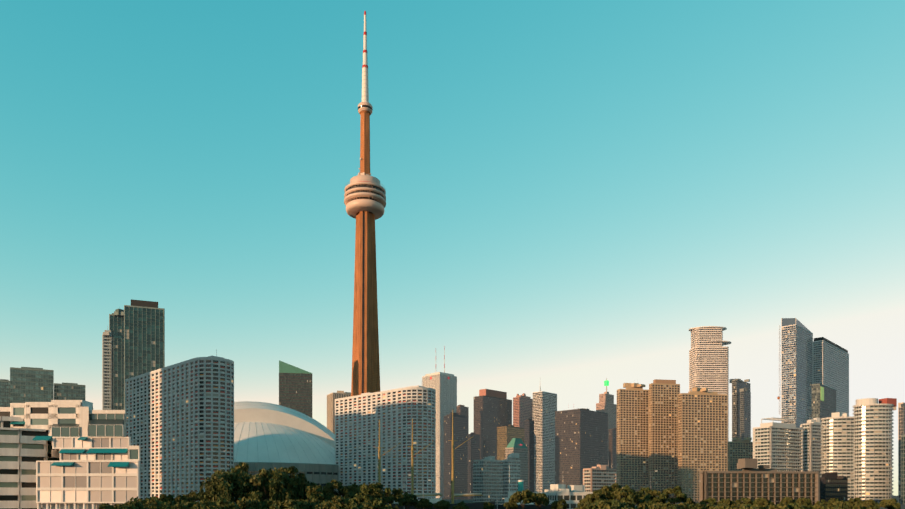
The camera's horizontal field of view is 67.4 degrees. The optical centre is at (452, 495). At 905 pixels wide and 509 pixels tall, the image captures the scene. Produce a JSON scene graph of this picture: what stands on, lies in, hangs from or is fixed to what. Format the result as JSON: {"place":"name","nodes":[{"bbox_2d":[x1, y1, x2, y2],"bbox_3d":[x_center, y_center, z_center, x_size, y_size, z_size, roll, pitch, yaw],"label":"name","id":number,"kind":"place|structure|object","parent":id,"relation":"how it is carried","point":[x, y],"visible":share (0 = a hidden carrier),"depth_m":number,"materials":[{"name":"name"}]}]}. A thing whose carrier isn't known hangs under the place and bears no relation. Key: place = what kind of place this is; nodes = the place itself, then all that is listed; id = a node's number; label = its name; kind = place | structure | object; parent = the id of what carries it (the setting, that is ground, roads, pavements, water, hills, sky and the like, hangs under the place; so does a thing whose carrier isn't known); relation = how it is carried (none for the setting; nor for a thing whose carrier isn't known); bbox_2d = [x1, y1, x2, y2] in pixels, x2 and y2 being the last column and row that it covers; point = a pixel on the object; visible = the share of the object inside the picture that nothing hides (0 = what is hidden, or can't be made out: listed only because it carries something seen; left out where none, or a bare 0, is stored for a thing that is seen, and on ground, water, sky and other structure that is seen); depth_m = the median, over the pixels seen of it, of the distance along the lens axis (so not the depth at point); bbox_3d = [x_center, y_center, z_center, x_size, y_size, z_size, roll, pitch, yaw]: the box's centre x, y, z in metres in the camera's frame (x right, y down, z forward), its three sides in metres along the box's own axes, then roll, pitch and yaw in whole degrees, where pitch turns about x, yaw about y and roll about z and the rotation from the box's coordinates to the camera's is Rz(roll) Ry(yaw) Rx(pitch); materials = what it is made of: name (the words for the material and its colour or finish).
{"place":"outdoors","nodes":[
{"label":"outdoors","id":0,"kind":"place"},
{"bbox_2d":[0,400,140,508],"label":"terraced block","id":1,"kind":"structure","parent":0,"point":[68,454],"depth_m":183.64,"materials":[{"name":"grey concrete"}]},
{"bbox_2d":[125,349,233,501],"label":"apartment building","id":2,"kind":"structure","parent":0,"point":[179,423],"depth_m":445.23,"materials":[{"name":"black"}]},
{"bbox_2d":[279,360,311,417],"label":"office tower","id":3,"kind":"structure","parent":0,"point":[295,388],"depth_m":913.49,"materials":[{"name":"grey"}]},
{"bbox_2d":[335,380,435,500],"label":"building","id":4,"kind":"structure","parent":0,"point":[358,418],"depth_m":563.58,"materials":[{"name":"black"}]},
{"bbox_2d":[422,346,456,497],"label":"marble tower","id":5,"kind":"structure","parent":0,"point":[443,385],"depth_m":1608.81,"materials":[{"name":"grey stone"}]},
{"bbox_2d":[0,0,904,495],"label":"sky","id":6,"kind":"structure","parent":0,"point":[574,189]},
{"bbox_2d":[444,412,467,498],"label":"black tower","id":7,"kind":"structure","parent":0,"point":[461,467],"depth_m":1414.27,"materials":[{"name":"black glass"}]},
{"bbox_2d":[468,432,479,498],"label":"black tower","id":8,"kind":"structure","parent":0,"point":[474,446],"depth_m":1352.99,"materials":[{"name":"black"}]},
{"bbox_2d":[474,389,511,459],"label":"skyscraper","id":9,"kind":"structure","parent":0,"point":[492,410],"depth_m":1516.09,"materials":[{"name":"black"}]},
{"bbox_2d":[497,424,523,459],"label":"skyscraper","id":10,"kind":"structure","parent":0,"point":[506,435],"depth_m":1308.43,"materials":[{"name":"brown concrete"}]},
{"bbox_2d":[513,393,532,427],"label":"granite tower","id":11,"kind":"structure","parent":0,"point":[522,407],"depth_m":1657.30,"materials":[{"name":"pink"}]},
{"bbox_2d":[533,386,556,491],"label":"skyscraper","id":12,"kind":"structure","parent":0,"point":[544,406],"depth_m":1556.73,"materials":[{"name":"grey"}]},
{"bbox_2d":[388,496,904,508],"bbox_3d":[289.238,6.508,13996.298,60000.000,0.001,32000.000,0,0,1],"label":"ground","id":13,"kind":"structure","parent":0,"point":[902,506],"depth_m":730.97,"materials":[{"name":"green plant"}]},
{"bbox_2d":[0,379,9,406],"bbox_3d":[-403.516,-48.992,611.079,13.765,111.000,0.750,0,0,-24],"label":"office building","id":14,"kind":"structure","parent":13,"relation":"on","point":[4,392],"depth_m":610.99,"materials":[{"name":"teal"}]},
{"bbox_2d":[10,367,53,402],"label":"office building","id":15,"kind":"structure","parent":13,"relation":"on","point":[29,384],"depth_m":532.42,"materials":[{"name":"teal"}]},
{"bbox_2d":[54,383,84,400],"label":"office building","id":16,"kind":"structure","parent":13,"relation":"on","point":[69,391],"depth_m":555.71,"materials":[{"name":"teal"}]},
{"bbox_2d":[102,327,112,409],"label":"skyscraper","id":17,"kind":"structure","parent":13,"relation":"on","point":[107,333],"depth_m":632.96,"materials":[{"name":"beige concrete"}]},
{"bbox_2d":[109,309,123,409],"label":"skyscraper","id":18,"kind":"structure","parent":13,"relation":"on","point":[116,322],"depth_m":636.58,"materials":[{"name":"grey glass"}]},
{"bbox_2d":[98,501,148,508],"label":"tree","id":19,"kind":"object","parent":13,"relation":"on","point":[137,505],"visible":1,"depth_m":111.62,"materials":[{"name":"green plant"}]},
{"bbox_2d":[114,496,154,506],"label":"tree","id":20,"kind":"object","parent":13,"relation":"on","point":[137,499],"visible":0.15,"depth_m":118.24,"materials":[{"name":"green plant"}]},
{"bbox_2d":[124,299,164,409],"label":"skyscraper","id":21,"kind":"structure","parent":13,"relation":"on","point":[144,337],"depth_m":631.32,"materials":[{"name":"teal"}]},
{"bbox_2d":[142,498,177,508],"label":"tree","id":22,"kind":"object","parent":13,"relation":"on","point":[151,503],"visible":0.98,"depth_m":116.21,"materials":[{"name":"green plant"}]},
{"bbox_2d":[154,494,175,501],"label":"tree","id":23,"kind":"object","parent":13,"relation":"on","point":[165,498],"visible":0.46,"depth_m":149.65,"materials":[{"name":"green plant"}]},
{"bbox_2d":[176,501,198,508],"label":"tree","id":24,"kind":"object","parent":13,"relation":"on","point":[187,505],"visible":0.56,"depth_m":116.16,"materials":[{"name":"green plant"}]},
{"bbox_2d":[183,491,206,501],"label":"tree","id":25,"kind":"object","parent":13,"relation":"on","point":[193,496],"visible":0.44,"depth_m":154.61,"materials":[{"name":"green plant"}]},
{"bbox_2d":[191,497,239,508],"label":"tree","id":26,"kind":"object","parent":13,"relation":"on","point":[223,503],"visible":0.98,"depth_m":113.52,"materials":[{"name":"green plant"}]},
{"bbox_2d":[200,468,250,502],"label":"tree","id":27,"kind":"object","parent":13,"relation":"on","point":[218,485],"visible":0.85,"depth_m":147.49,"materials":[{"name":"green plant"}]},
{"bbox_2d":[222,462,271,502],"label":"tree","id":28,"kind":"object","parent":13,"relation":"on","point":[242,467],"depth_m":157.64,"materials":[{"name":"green plant"}]},
{"bbox_2d":[235,497,272,508],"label":"tree","id":29,"kind":"object","parent":13,"relation":"on","point":[251,503],"visible":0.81,"depth_m":119.98,"materials":[{"name":"green plant"}]},
{"bbox_2d":[236,469,296,503],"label":"tree","id":30,"kind":"object","parent":13,"relation":"on","point":[265,484],"visible":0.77,"depth_m":148.99,"materials":[{"name":"green plant"}]},
{"bbox_2d":[269,500,296,508],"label":"tree","id":31,"kind":"object","parent":13,"relation":"on","point":[277,504],"visible":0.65,"depth_m":117.13,"materials":[{"name":"green plant"}]},
{"bbox_2d":[234,401,338,502],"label":"domed stadium","id":32,"kind":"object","parent":13,"relation":"on","point":[267,436],"depth_m":605.40,"materials":[{"name":"metal"}]},
{"bbox_2d":[272,466,315,500],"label":"tree","id":33,"kind":"object","parent":13,"relation":"on","point":[298,484],"visible":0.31,"depth_m":155.12,"materials":[{"name":"green plant"}]},
{"bbox_2d":[282,499,316,508],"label":"tree","id":34,"kind":"object","parent":13,"relation":"on","point":[301,504],"visible":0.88,"depth_m":118.45,"materials":[{"name":"green plant"}]},
{"bbox_2d":[304,485,332,502],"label":"tree","id":35,"kind":"object","parent":13,"relation":"on","point":[320,495],"visible":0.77,"depth_m":148.85,"materials":[{"name":"green plant"}]},
{"bbox_2d":[322,480,350,499],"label":"tree","id":36,"kind":"object","parent":13,"relation":"on","point":[331,486],"visible":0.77,"depth_m":157.90,"materials":[{"name":"green plant"}]},
{"bbox_2d":[314,495,358,508],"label":"tree","id":37,"kind":"object","parent":13,"relation":"on","point":[337,502],"visible":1,"depth_m":111.73,"materials":[{"name":"green plant"}]},
{"bbox_2d":[327,391,350,433],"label":"building","id":38,"kind":"structure","parent":13,"relation":"on","point":[332,397],"depth_m":848.36,"materials":[{"name":"grey concrete"}]},
{"bbox_2d":[348,483,370,502],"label":"tree","id":39,"kind":"object","parent":13,"relation":"on","point":[354,488],"visible":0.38,"depth_m":170.09,"materials":[{"name":"green plant"}]},
{"bbox_2d":[344,11,385,395],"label":"observation tower","id":40,"kind":"structure","parent":13,"relation":"on","point":[365,198],"depth_m":768.70,"materials":[{"name":"concrete"}]},
{"bbox_2d":[354,482,383,501],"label":"tree","id":41,"kind":"object","parent":13,"relation":"on","point":[369,489],"visible":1,"depth_m":150.28,"materials":[{"name":"green plant"}]},
{"bbox_2d":[358,497,398,508],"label":"tree","id":42,"kind":"object","parent":13,"relation":"on","point":[376,504],"visible":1,"depth_m":113.88,"materials":[{"name":"green plant"}]},
{"bbox_2d":[371,487,405,504],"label":"tree","id":43,"kind":"object","parent":13,"relation":"on","point":[396,495],"visible":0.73,"depth_m":163.94,"materials":[{"name":"green plant"}]},
{"bbox_2d":[398,492,418,508],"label":"tree","id":44,"kind":"object","parent":13,"relation":"on","point":[409,501],"visible":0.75,"depth_m":173.84,"materials":[{"name":"green plant"}]},
{"bbox_2d":[333,410,494,508],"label":"tall ship","id":45,"kind":"object","parent":13,"relation":"on","point":[476,505],"visible":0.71,"depth_m":257.14,"materials":[{"name":"brown wood"}]},
{"bbox_2d":[416,498,432,508],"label":"tree","id":46,"kind":"object","parent":13,"relation":"on","point":[423,503],"visible":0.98,"depth_m":178.61,"materials":[{"name":"green plant"}]},
{"bbox_2d":[433,500,450,508],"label":"tree","id":47,"kind":"object","parent":13,"relation":"on","point":[442,504],"visible":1,"depth_m":188.44,"materials":[{"name":"green plant"}]},
{"bbox_2d":[452,501,469,508],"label":"tree","id":48,"kind":"object","parent":13,"relation":"on","point":[461,505],"visible":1,"depth_m":182.80,"materials":[{"name":"green plant"}]},
{"bbox_2d":[457,405,468,433],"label":"skyscraper","id":49,"kind":"structure","parent":13,"relation":"on","point":[462,410],"depth_m":1458.39,"materials":[{"name":"black"}]},
{"bbox_2d":[473,456,502,501],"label":"office building","id":50,"kind":"structure","parent":13,"relation":"on","point":[490,473],"depth_m":706.53,"materials":[{"name":"grey"}]},
{"bbox_2d":[503,502,517,508],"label":"tree","id":51,"kind":"object","parent":13,"relation":"on","point":[508,505],"visible":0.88,"depth_m":182.62,"materials":[{"name":"green plant"}]},
{"bbox_2d":[503,453,519,501],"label":"office building","id":52,"kind":"structure","parent":13,"relation":"on","point":[512,462],"depth_m":722.25,"materials":[{"name":"grey"}]},
{"bbox_2d":[505,438,527,489],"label":"chateau hotel","id":53,"kind":"object","parent":13,"relation":"on","point":[516,445],"visible":0.35,"depth_m":1012.07,"materials":[{"name":"grey"}]},
{"bbox_2d":[508,489,538,508],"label":"tree","id":54,"kind":"object","parent":13,"relation":"on","point":[527,496],"visible":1,"depth_m":176.75,"materials":[{"name":"green plant"}]},
{"bbox_2d":[495,465,551,508],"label":"boat","id":55,"kind":"object","parent":13,"relation":"on","point":[521,489],"visible":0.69,"depth_m":296.31,"materials":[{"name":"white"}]},
{"bbox_2d":[524,418,533,491],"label":"skyscraper","id":56,"kind":"structure","parent":13,"relation":"on","point":[528,433],"depth_m":1251.05,"materials":[{"name":"black"}]},
{"bbox_2d":[532,493,549,508],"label":"tree","id":57,"kind":"object","parent":13,"relation":"on","point":[543,499],"visible":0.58,"depth_m":186.96,"materials":[{"name":"green plant"}]},
{"bbox_2d":[551,499,567,508],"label":"tree","id":58,"kind":"object","parent":13,"relation":"on","point":[556,504],"visible":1,"depth_m":183.00,"materials":[{"name":"green plant"}]},
{"bbox_2d":[533,484,592,508],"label":"building","id":59,"kind":"structure","parent":13,"relation":"on","point":[572,495],"depth_m":301.50,"materials":[{"name":"grey concrete"}]},
{"bbox_2d":[555,408,607,488],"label":"skyscraper","id":60,"kind":"structure","parent":13,"relation":"on","point":[581,439],"depth_m":1216.33,"materials":[{"name":"grey"}]},
{"bbox_2d":[574,501,597,508],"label":"tree","id":61,"kind":"object","parent":13,"relation":"on","point":[583,506],"visible":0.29,"depth_m":123.24,"materials":[{"name":"green plant"}]},
{"bbox_2d":[581,489,609,503],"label":"tree","id":62,"kind":"object","parent":13,"relation":"on","point":[595,496],"visible":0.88,"depth_m":167.74,"materials":[{"name":"green plant"}]},
{"bbox_2d":[583,460,616,491],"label":"building","id":63,"kind":"structure","parent":13,"relation":"on","point":[597,477],"depth_m":602.12,"materials":[{"name":"grey concrete"}]},
{"bbox_2d":[596,378,616,459],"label":"skyscraper","id":64,"kind":"structure","parent":13,"relation":"on","point":[605,404],"depth_m":1714.12,"materials":[{"name":"grey concrete"}]},
{"bbox_2d":[585,499,631,508],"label":"tree","id":65,"kind":"object","parent":13,"relation":"on","point":[601,504],"visible":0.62,"depth_m":116.70,"materials":[{"name":"green plant"}]},
{"bbox_2d":[599,482,622,500],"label":"tree","id":66,"kind":"object","parent":13,"relation":"on","point":[607,491],"visible":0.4,"depth_m":177.10,"materials":[{"name":"green plant"}]},
{"bbox_2d":[609,428,616,468],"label":"building","id":67,"kind":"structure","parent":13,"relation":"on","point":[613,448],"depth_m":1497.02,"materials":[{"name":"black"}]},
{"bbox_2d":[596,504,633,508],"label":"tree","id":68,"kind":"object","parent":13,"relation":"on","point":[614,506],"visible":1,"depth_m":112.86,"materials":[{"name":"green plant"}]},
{"bbox_2d":[612,485,641,505],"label":"tree","id":69,"kind":"object","parent":13,"relation":"on","point":[626,492],"visible":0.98,"depth_m":161.93,"materials":[{"name":"green plant"}]},
{"bbox_2d":[617,383,648,497],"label":"skyscraper","id":70,"kind":"structure","parent":13,"relation":"on","point":[632,435],"depth_m":798.48,"materials":[{"name":"brown"}]},
{"bbox_2d":[620,500,652,508],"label":"tree","id":71,"kind":"object","parent":13,"relation":"on","point":[645,504],"visible":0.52,"depth_m":120.31,"materials":[{"name":"green plant"}]},
{"bbox_2d":[631,487,656,501],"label":"tree","id":72,"kind":"object","parent":13,"relation":"on","point":[642,492],"visible":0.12,"depth_m":177.11,"materials":[{"name":"green plant"}]},
{"bbox_2d":[641,489,665,503],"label":"tree","id":73,"kind":"object","parent":13,"relation":"on","point":[651,495],"visible":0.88,"depth_m":165.31,"materials":[{"name":"green plant"}]},
{"bbox_2d":[648,502,680,508],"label":"tree","id":74,"kind":"object","parent":13,"relation":"on","point":[667,505],"visible":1,"depth_m":114.97,"materials":[{"name":"green plant"}]},
{"bbox_2d":[649,379,679,497],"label":"brick apartment building","id":75,"kind":"structure","parent":13,"relation":"on","point":[663,430],"depth_m":787.43,"materials":[{"name":"brown"}]},
{"bbox_2d":[661,486,686,503],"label":"tree","id":76,"kind":"object","parent":13,"relation":"on","point":[679,495],"visible":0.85,"depth_m":178.32,"materials":[{"name":"green plant"}]},
{"bbox_2d":[673,503,700,508],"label":"tree","id":77,"kind":"object","parent":13,"relation":"on","point":[683,506],"visible":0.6,"depth_m":116.21,"materials":[{"name":"green plant"}]},
{"bbox_2d":[683,498,701,508],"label":"tree","id":78,"kind":"object","parent":13,"relation":"on","point":[691,503],"visible":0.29,"depth_m":167.28,"materials":[{"name":"green plant"}]},
{"bbox_2d":[678,387,727,500],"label":"brick apartment building","id":79,"kind":"structure","parent":13,"relation":"on","point":[702,429],"depth_m":758.42,"materials":[{"name":"brown"}]},
{"bbox_2d":[699,497,716,506],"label":"tree","id":80,"kind":"object","parent":13,"relation":"on","point":[709,500],"visible":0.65,"depth_m":177.31,"materials":[{"name":"green plant"}]},
{"bbox_2d":[717,498,735,506],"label":"tree","id":81,"kind":"object","parent":13,"relation":"on","point":[728,502],"visible":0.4,"depth_m":167.11,"materials":[{"name":"green plant"}]},
{"bbox_2d":[729,378,749,441],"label":"skyscraper","id":82,"kind":"structure","parent":13,"relation":"on","point":[738,385],"depth_m":993.84,"materials":[{"name":"grey glass"}]},
{"bbox_2d":[728,437,752,470],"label":"building","id":83,"kind":"structure","parent":13,"relation":"on","point":[739,448],"depth_m":824.32,"materials":[{"name":"teal glass"}]},
{"bbox_2d":[735,497,752,504],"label":"tree","id":84,"kind":"object","parent":13,"relation":"on","point":[746,500],"visible":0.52,"depth_m":177.13,"materials":[{"name":"green plant"}]},
{"bbox_2d":[740,388,750,441],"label":"skyscraper","id":85,"kind":"structure","parent":13,"relation":"on","point":[745,413],"depth_m":984.54,"materials":[{"name":"grey glass"}]},
{"bbox_2d":[736,504,769,508],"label":"tree","id":86,"kind":"object","parent":13,"relation":"on","point":[755,506],"visible":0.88,"depth_m":118.77,"materials":[{"name":"green plant"}]},
{"bbox_2d":[699,458,819,505],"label":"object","id":87,"kind":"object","parent":13,"relation":"on","point":[751,481],"visible":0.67,"depth_m":419.80,"materials":[{"name":"brown"}]},
{"bbox_2d":[752,498,775,506],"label":"tree","id":88,"kind":"object","parent":13,"relation":"on","point":[761,502],"visible":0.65,"depth_m":166.60,"materials":[{"name":"green plant"}]},
{"bbox_2d":[753,418,802,470],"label":"condo","id":89,"kind":"structure","parent":13,"relation":"on","point":[777,446],"depth_m":602.20,"materials":[{"name":"grey concrete"}]},
{"bbox_2d":[769,503,804,508],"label":"tree","id":90,"kind":"object","parent":13,"relation":"on","point":[787,506],"visible":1,"depth_m":111.58,"materials":[{"name":"green plant"}]},
{"bbox_2d":[780,497,796,504],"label":"tree","id":91,"kind":"object","parent":13,"relation":"on","point":[787,500],"visible":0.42,"depth_m":176.51,"materials":[{"name":"green plant"}]},
{"bbox_2d":[781,318,812,427],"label":"skyscraper","id":92,"kind":"structure","parent":13,"relation":"on","point":[796,365],"depth_m":899.70,"materials":[{"name":"blue"}]},
{"bbox_2d":[795,498,812,505],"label":"tree","id":93,"kind":"object","parent":13,"relation":"on","point":[804,501],"visible":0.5,"depth_m":166.94,"materials":[{"name":"green plant"}]},
{"bbox_2d":[800,417,821,476],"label":"condo","id":94,"kind":"structure","parent":13,"relation":"on","point":[812,444],"depth_m":620.31,"materials":[{"name":"grey concrete"}]},
{"bbox_2d":[820,472,847,502],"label":"building","id":95,"kind":"structure","parent":13,"relation":"on","point":[833,485],"depth_m":466.72,"materials":[{"name":"black"}]},
{"bbox_2d":[821,412,853,500],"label":"condo","id":96,"kind":"structure","parent":13,"relation":"on","point":[837,436],"depth_m":593.27,"materials":[{"name":"grey"}]},
{"bbox_2d":[827,498,849,506],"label":"tree","id":97,"kind":"object","parent":13,"relation":"on","point":[833,501],"visible":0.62,"depth_m":166.72,"materials":[{"name":"green plant"}]},
{"bbox_2d":[845,497,863,504],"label":"tree","id":98,"kind":"object","parent":13,"relation":"on","point":[859,501],"visible":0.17,"depth_m":176.75,"materials":[{"name":"green plant"}]},
{"bbox_2d":[843,502,879,508],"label":"tree","id":99,"kind":"object","parent":13,"relation":"on","point":[855,505],"visible":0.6,"depth_m":111.36,"materials":[{"name":"green plant"}]},
{"bbox_2d":[860,499,879,508],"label":"tree","id":100,"kind":"object","parent":13,"relation":"on","point":[867,503],"visible":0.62,"depth_m":166.37,"materials":[{"name":"green plant"}]},
{"bbox_2d":[853,398,896,502],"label":"condo","id":101,"kind":"structure","parent":13,"relation":"on","point":[873,448],"depth_m":553.27,"materials":[{"name":"grey concrete"}]},
{"bbox_2d":[879,498,900,508],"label":"tree","id":102,"kind":"object","parent":13,"relation":"on","point":[891,503],"visible":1,"depth_m":175.28,"materials":[{"name":"green plant"}]},
{"bbox_2d":[892,402,904,501],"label":"condo","id":103,"kind":"structure","parent":13,"relation":"on","point":[901,418],"depth_m":691.93,"materials":[{"name":"grey concrete"}]},
{"bbox_2d":[901,434,904,503],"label":"building","id":104,"kind":"structure","parent":13,"relation":"on","point":[902,469],"depth_m":513.79,"materials":[{"name":"grey concrete"}]},
{"bbox_2d":[689,326,730,440],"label":"skyscraper","id":105,"kind":"structure","parent":0,"point":[708,360],"depth_m":991.60,"materials":[{"name":"grey concrete"}]},
{"bbox_2d":[812,384,835,421],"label":"billboard block","id":106,"kind":"structure","parent":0,"point":[823,401],"depth_m":797.33,"materials":[{"name":"grey glass"}]},
{"bbox_2d":[813,337,848,416],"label":"band tower","id":107,"kind":"structure","parent":0,"point":[830,364],"depth_m":972.06,"materials":[{"name":"blue"}]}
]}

